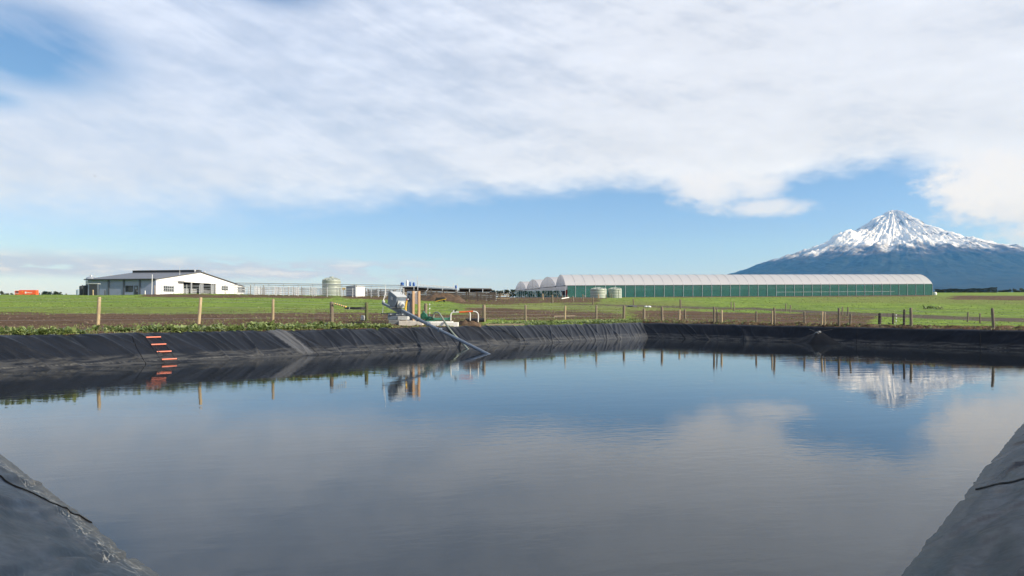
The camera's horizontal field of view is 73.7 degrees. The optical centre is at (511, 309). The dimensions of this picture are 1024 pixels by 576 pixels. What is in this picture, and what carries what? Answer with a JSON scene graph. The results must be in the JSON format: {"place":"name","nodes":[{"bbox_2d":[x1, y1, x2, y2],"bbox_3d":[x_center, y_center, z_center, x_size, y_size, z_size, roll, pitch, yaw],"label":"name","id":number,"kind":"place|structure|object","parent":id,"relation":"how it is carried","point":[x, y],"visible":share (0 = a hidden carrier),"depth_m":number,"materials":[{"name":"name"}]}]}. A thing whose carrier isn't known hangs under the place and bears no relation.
{"place":"outdoors","nodes":[
{"label":"outdoors","id":0,"kind":"place"},
{"bbox_2d":[435,297,444,301],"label":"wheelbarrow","id":1,"kind":"object","parent":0,"point":[440,299],"visible":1,"depth_m":110.92,"materials":[{"name":"yellow plastic"}]},
{"bbox_2d":[0,338,1023,575],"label":"pond water","id":2,"kind":"structure","parent":0,"point":[655,457],"depth_m":11.76,"materials":[{"name":"blue liquid"}]},
{"bbox_2d":[381,286,489,353],"bbox_3d":[-4.914,0.594,42.861,2.196,4.654,13.700,0,0,-30],"label":"pond stirrer","id":3,"kind":"object","parent":2,"relation":"in","point":[396,301],"visible":0.98,"depth_m":46.10,"materials":[{"name":"grey paint"}]},
{"bbox_2d":[0,292,1023,334],"bbox_3d":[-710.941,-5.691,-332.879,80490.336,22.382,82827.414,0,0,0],"label":"ground","id":4,"kind":"structure","parent":0,"point":[844,302],"depth_m":87.18,"materials":[{"name":"green plant"}]},
{"bbox_2d":[15,290,38,294],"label":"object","id":5,"kind":"object","parent":4,"relation":"on","point":[26,292],"visible":0.81,"depth_m":470.00,"materials":[{"name":"paint"}]},
{"bbox_2d":[79,285,82,294],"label":"dark tank","id":6,"kind":"object","parent":4,"relation":"on","point":[80,290],"visible":0.59,"depth_m":157.45,"materials":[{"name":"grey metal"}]},
{"bbox_2d":[83,284,87,294],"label":"dark tank","id":7,"kind":"object","parent":4,"relation":"on","point":[85,289],"visible":0.65,"depth_m":155.32,"materials":[{"name":"black plastic"}]},
{"bbox_2d":[88,283,99,294],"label":"tank hut","id":8,"kind":"object","parent":4,"relation":"on","point":[94,287],"visible":0.76,"depth_m":147.00,"materials":[{"name":"grey metal"}]},
{"bbox_2d":[84,270,244,294],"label":"milking shed","id":9,"kind":"structure","parent":4,"relation":"on","point":[138,282],"depth_m":156.66,"materials":[{"name":"grey metal"}]},
{"bbox_2d":[125,286,132,291],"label":"window","id":10,"kind":"structure","parent":9,"relation":"in","point":[127,288],"depth_m":150.97,"materials":[{"name":"black glass"}]},
{"bbox_2d":[134,286,137,294],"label":"door","id":11,"kind":"structure","parent":9,"relation":"in","point":[135,287],"depth_m":150.71,"materials":[{"name":"grey metal"}]},
{"bbox_2d":[163,286,173,291],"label":"window","id":12,"kind":"structure","parent":9,"relation":"in","point":[166,290],"depth_m":154.13,"materials":[{"name":"glass"}]},
{"bbox_2d":[256,288,262,294],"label":"pen divider","id":13,"kind":"object","parent":4,"relation":"on","point":[259,292],"visible":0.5,"depth_m":159.01,"materials":[{"name":"white plastic"}]},
{"bbox_2d":[161,285,403,296],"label":"rail fence","id":14,"kind":"object","parent":4,"relation":"on","point":[263,291],"visible":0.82,"depth_m":140.97,"materials":[{"name":"metal"}]},
{"bbox_2d":[264,287,315,294],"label":"rail fence","id":15,"kind":"object","parent":4,"relation":"on","point":[296,292],"visible":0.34,"depth_m":161.67,"materials":[{"name":"metal"}]},
{"bbox_2d":[234,287,367,295],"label":"rail fence","id":16,"kind":"object","parent":4,"relation":"on","point":[285,291],"visible":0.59,"depth_m":151.16,"materials":[{"name":"white metal"}]},
{"bbox_2d":[0,297,624,324],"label":"post and wire fence","id":17,"kind":"object","parent":4,"relation":"on","point":[198,318],"visible":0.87,"depth_m":43.25,"materials":[{"name":"brown wood"}]},
{"bbox_2d":[235,283,403,297],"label":"pipe run","id":18,"kind":"object","parent":4,"relation":"on","point":[283,285],"visible":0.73,"depth_m":138.96,"materials":[{"name":"metal"}]},
{"bbox_2d":[248,288,402,295],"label":"rail fence","id":19,"kind":"object","parent":4,"relation":"on","point":[321,293],"visible":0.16,"depth_m":171.42,"materials":[{"name":"metal"}]},
{"bbox_2d":[322,277,340,295],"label":"round tank","id":20,"kind":"object","parent":4,"relation":"on","point":[330,280],"visible":0.8,"depth_m":156.26,"materials":[{"name":"beige plastic"}]},
{"bbox_2d":[344,307,364,309],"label":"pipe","id":21,"kind":"object","parent":4,"relation":"on","point":[361,308],"visible":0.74,"depth_m":70.69,"materials":[{"name":"black plastic"}]},
{"bbox_2d":[346,285,364,295],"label":"shed","id":22,"kind":"structure","parent":4,"relation":"on","point":[354,293],"depth_m":147.49,"materials":[{"name":"grey paint"}]},
{"bbox_2d":[388,320,401,324],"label":"concrete block","id":23,"kind":"structure","parent":4,"relation":"on","point":[393,322],"depth_m":47.36,"materials":[{"name":"grey concrete"}]},
{"bbox_2d":[407,291,411,320],"bbox_3d":[-7.386,-0.147,49.186,0.338,2.321,0.150,0,0,0],"label":"control panel","id":24,"kind":"object","parent":4,"relation":"on","point":[409,306],"visible":0.67,"depth_m":49.16,"materials":[{"name":"grey metal"}]},
{"bbox_2d":[399,321,423,325],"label":"concrete block","id":25,"kind":"structure","parent":4,"relation":"on","point":[407,323],"depth_m":47.16,"materials":[{"name":"grey concrete"}]},
{"bbox_2d":[412,291,414,320],"bbox_3d":[-7.077,0.063,48.911,0.161,2.725,0.161,0,0,-28],"label":"timber post","id":26,"kind":"object","parent":4,"relation":"on","point":[413,302],"visible":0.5,"depth_m":48.84,"materials":[{"name":"beige wood"}]},
{"bbox_2d":[418,291,419,316],"bbox_3d":[-6.678,0.084,49.011,0.161,2.772,0.161,0,0,-28],"label":"timber post","id":27,"kind":"object","parent":4,"relation":"on","point":[418,303],"visible":0.59,"depth_m":48.93,"materials":[{"name":"beige wood"}]},
{"bbox_2d":[415,291,417,303],"bbox_3d":[-6.890,-0.838,49.051,0.211,0.908,0.040,0,0,0],"label":"white board","id":28,"kind":"object","parent":27,"relation":"attached to","point":[416,297],"visible":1,"depth_m":49.03,"materials":[{"name":"plastic"}]},
{"bbox_2d":[368,289,493,298],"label":"timber rail fence","id":29,"kind":"object","parent":4,"relation":"on","point":[380,291],"visible":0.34,"depth_m":144.00,"materials":[{"name":"wood"}]},
{"bbox_2d":[420,292,464,301],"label":"earth mound","id":30,"kind":"object","parent":4,"relation":"on","point":[450,297],"visible":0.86,"depth_m":118.13,"materials":[{"name":"brown soil"}]},
{"bbox_2d":[430,322,458,326],"bbox_3d":[-4.758,1.110,47.561,2.050,0.409,0.600,0,0,0],"label":"concrete sleeper","id":31,"kind":"object","parent":4,"relation":"on","point":[454,324],"visible":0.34,"depth_m":47.26,"materials":[{"name":"grey concrete"}]},
{"bbox_2d":[400,276,492,294],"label":"feed pad","id":32,"kind":"object","parent":4,"relation":"on","point":[426,287],"visible":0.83,"depth_m":150.11,"materials":[{"name":"grey paint"}]},
{"bbox_2d":[420,292,500,300],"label":"timber rail fence","id":33,"kind":"object","parent":4,"relation":"on","point":[477,297],"visible":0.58,"depth_m":130.68,"materials":[{"name":"brown wood"}]},
{"bbox_2d":[426,290,496,298],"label":"timber rail fence","id":34,"kind":"object","parent":4,"relation":"on","point":[468,294],"visible":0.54,"depth_m":136.99,"materials":[{"name":"wood"}]},
{"bbox_2d":[459,320,480,326],"bbox_3d":[-3.041,1.117,48.661,1.825,0.868,1.200,0,0,0],"label":"soil heap","id":35,"kind":"object","parent":4,"relation":"on","point":[469,323],"visible":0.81,"depth_m":48.20,"materials":[{"name":"brown soil"}]},
{"bbox_2d":[450,309,478,321],"bbox_3d":[-3.365,0.448,48.361,2.027,0.920,0.111,0,0,0],"label":"riser pipe","id":36,"kind":"object","parent":35,"relation":"on","point":[464,312],"visible":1,"depth_m":48.33,"materials":[{"name":"white plastic"}]},
{"bbox_2d":[465,318,483,321],"bbox_3d":[-2.639,0.769,48.611,1.333,0.281,0.266,0,0,0],"label":"black pipe","id":37,"kind":"object","parent":35,"relation":"on","point":[476,319],"visible":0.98,"depth_m":48.49,"materials":[{"name":"plastic"}]},
{"bbox_2d":[0,296,946,334],"bbox_3d":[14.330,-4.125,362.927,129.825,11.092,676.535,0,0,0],"label":"bank weeds","id":38,"kind":"object","parent":4,"relation":"on","point":[158,327],"visible":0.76,"depth_m":37.71,"materials":[{"name":"green plant"}]},
{"bbox_2d":[498,293,509,299],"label":"timber gate panel","id":39,"kind":"structure","parent":4,"relation":"on","point":[507,295],"depth_m":146.13,"materials":[{"name":"white wood"}]},
{"bbox_2d":[486,324,524,324],"bbox_3d":[-0.479,1.078,48.661,2.940,0.106,0.120,0,0,-22],"label":"fallen rail","id":40,"kind":"object","parent":4,"relation":"on","point":[505,324],"visible":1,"depth_m":48.60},
{"bbox_2d":[503,289,513,296],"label":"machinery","id":41,"kind":"object","parent":4,"relation":"on","point":[507,291],"visible":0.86,"depth_m":429.57,"materials":[{"name":"grey metal"}]},
{"bbox_2d":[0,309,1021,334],"bbox_3d":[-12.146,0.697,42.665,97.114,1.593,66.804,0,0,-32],"label":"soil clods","id":42,"kind":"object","parent":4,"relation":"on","point":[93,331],"visible":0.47,"depth_m":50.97,"materials":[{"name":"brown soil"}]},
{"bbox_2d":[0,315,1022,334],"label":"grass tufts","id":43,"kind":"object","parent":4,"relation":"on","point":[444,326],"visible":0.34,"depth_m":46.77,"materials":[{"name":"green plant"}]},
{"bbox_2d":[0,322,1023,575],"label":"pond liner","id":44,"kind":"object","parent":4,"relation":"on","point":[48,532],"visible":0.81,"depth_m":29.19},
{"bbox_2d":[139,333,178,362],"bbox_3d":[-16.513,1.965,32.374,2.672,1.663,0.835,0,0,28],"label":"pond ladder","id":45,"kind":"object","parent":44,"relation":"on","point":[164,343],"visible":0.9,"depth_m":32.44,"materials":[{"name":"plastic"}]},
{"bbox_2d":[432,312,468,348],"bbox_3d":[-3.675,1.582,45.270,0.711,2.851,7.175,0,0,-28],"label":"suction hose","id":46,"kind":"object","parent":44,"relation":"on","point":[452,332],"visible":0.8,"depth_m":46.55,"materials":[{"name":"grey plastic"}]},
{"bbox_2d":[788,329,839,343],"bbox_3d":[22.273,2.039,50.392,4.514,1.121,2.113,0,0,34],"label":"outlet pipe","id":47,"kind":"object","parent":44,"relation":"on","point":[817,337],"visible":0.91,"depth_m":50.01,"materials":[{"name":"plastic"}]},
{"bbox_2d":[526,291,534,296],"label":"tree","id":48,"kind":"object","parent":4,"relation":"on","point":[529,294],"visible":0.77,"depth_m":638.52,"materials":[{"name":"green plant"}]},
{"bbox_2d":[552,290,559,295],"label":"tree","id":49,"kind":"object","parent":4,"relation":"on","point":[557,292],"visible":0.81,"depth_m":639.66,"materials":[{"name":"green plant"}]},
{"bbox_2d":[542,294,611,299],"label":"post and wire fence","id":50,"kind":"object","parent":4,"relation":"on","point":[584,296],"visible":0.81,"depth_m":169.85,"materials":[{"name":"brown wood"}]},
{"bbox_2d":[590,287,606,297],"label":"water tank","id":51,"kind":"object","parent":4,"relation":"on","point":[595,292],"visible":0.87,"depth_m":184.09,"materials":[{"name":"beige plastic"}]},
{"bbox_2d":[608,287,621,297],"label":"water tank","id":52,"kind":"object","parent":4,"relation":"on","point":[615,292],"visible":0.93,"depth_m":184.94,"materials":[{"name":"beige plastic"}]},
{"bbox_2d":[514,274,932,296],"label":"greenhouse","id":53,"kind":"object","parent":4,"relation":"on","point":[675,285],"visible":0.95,"depth_m":402.33,"materials":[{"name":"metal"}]},
{"bbox_2d":[684,309,851,323],"bbox_3d":[20.453,0.714,60.911,2.678,1.441,22.901,0,0,-17],"label":"post and wire fence","id":54,"kind":"object","parent":4,"relation":"on","point":[804,321],"visible":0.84,"depth_m":53.47,"materials":[{"name":"brown wood"}]},
{"bbox_2d":[551,294,1023,321],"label":"post and wire fence","id":55,"kind":"object","parent":4,"relation":"on","point":[747,303],"visible":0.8,"depth_m":106.40,"materials":[{"name":"brown wood"}]},
{"bbox_2d":[680,300,980,322],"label":"post and wire fence","id":56,"kind":"object","parent":4,"relation":"on","point":[848,308],"visible":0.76,"depth_m":93.90,"materials":[{"name":"brown wood"}]},
{"bbox_2d":[661,307,1017,327],"bbox_3d":[23.411,0.682,52.588,1.809,1.855,30.958,0,0,-39],"label":"post and wire fence","id":57,"kind":"object","parent":4,"relation":"on","point":[911,322],"visible":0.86,"depth_m":50.87,"materials":[{"name":"brown wood"}]},
{"bbox_2d":[878,313,881,323],"bbox_3d":[33.420,1.018,62.053,0.315,1.376,0.301,0,0,0],"label":"post","id":58,"kind":"object","parent":4,"relation":"on","point":[879,318],"visible":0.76,"depth_m":61.94,"materials":[{"name":"wood"}]},
{"bbox_2d":[903,309,904,325],"bbox_3d":[27.752,0.724,48.324,0.155,1.450,0.192,0,0,41],"label":"post","id":59,"kind":"object","parent":4,"relation":"on","point":[903,317],"visible":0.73,"depth_m":48.27,"materials":[{"name":"wood"}]},
{"bbox_2d":[934,287,996,292],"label":"hedge","id":60,"kind":"object","parent":4,"relation":"on","point":[978,290],"visible":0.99,"depth_m":558.93,"materials":[{"name":"green plant"}]},
{"bbox_3d":[-5.330,1.065,48.371,2.298,0.428,0.880,0,0,0],"label":"concrete plinth","id":61,"kind":"object","parent":4,"relation":"on","visible":0},
{"bbox_2d":[420,311,434,320],"bbox_3d":[-5.981,0.490,48.347,1.020,0.719,0.388,0,0,0],"label":"green pump","id":62,"kind":"object","parent":61,"relation":"on","point":[425,316],"visible":0.97,"depth_m":48.23,"materials":[{"name":"paint"}]},
{"bbox_2d":[433,317,449,320],"bbox_3d":[-4.976,0.695,48.361,1.194,0.318,0.318,0,0,0],"label":"green pipe","id":63,"kind":"object","parent":61,"relation":"on","point":[440,319],"visible":0.98,"depth_m":48.27,"materials":[{"name":"paint"}]},
{"bbox_2d":[0,0,1023,296],"label":"sky","id":64,"kind":"structure","parent":0,"point":[496,145],"materials":[{"name":"blue"}]},
{"bbox_2d":[727,210,1023,291],"bbox_3d":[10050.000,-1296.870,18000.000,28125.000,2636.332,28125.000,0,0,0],"label":"mountain","id":65,"kind":"structure","parent":0,"point":[895,242],"depth_m":15281.76,"materials":[{"name":"blue stone"}]}
]}

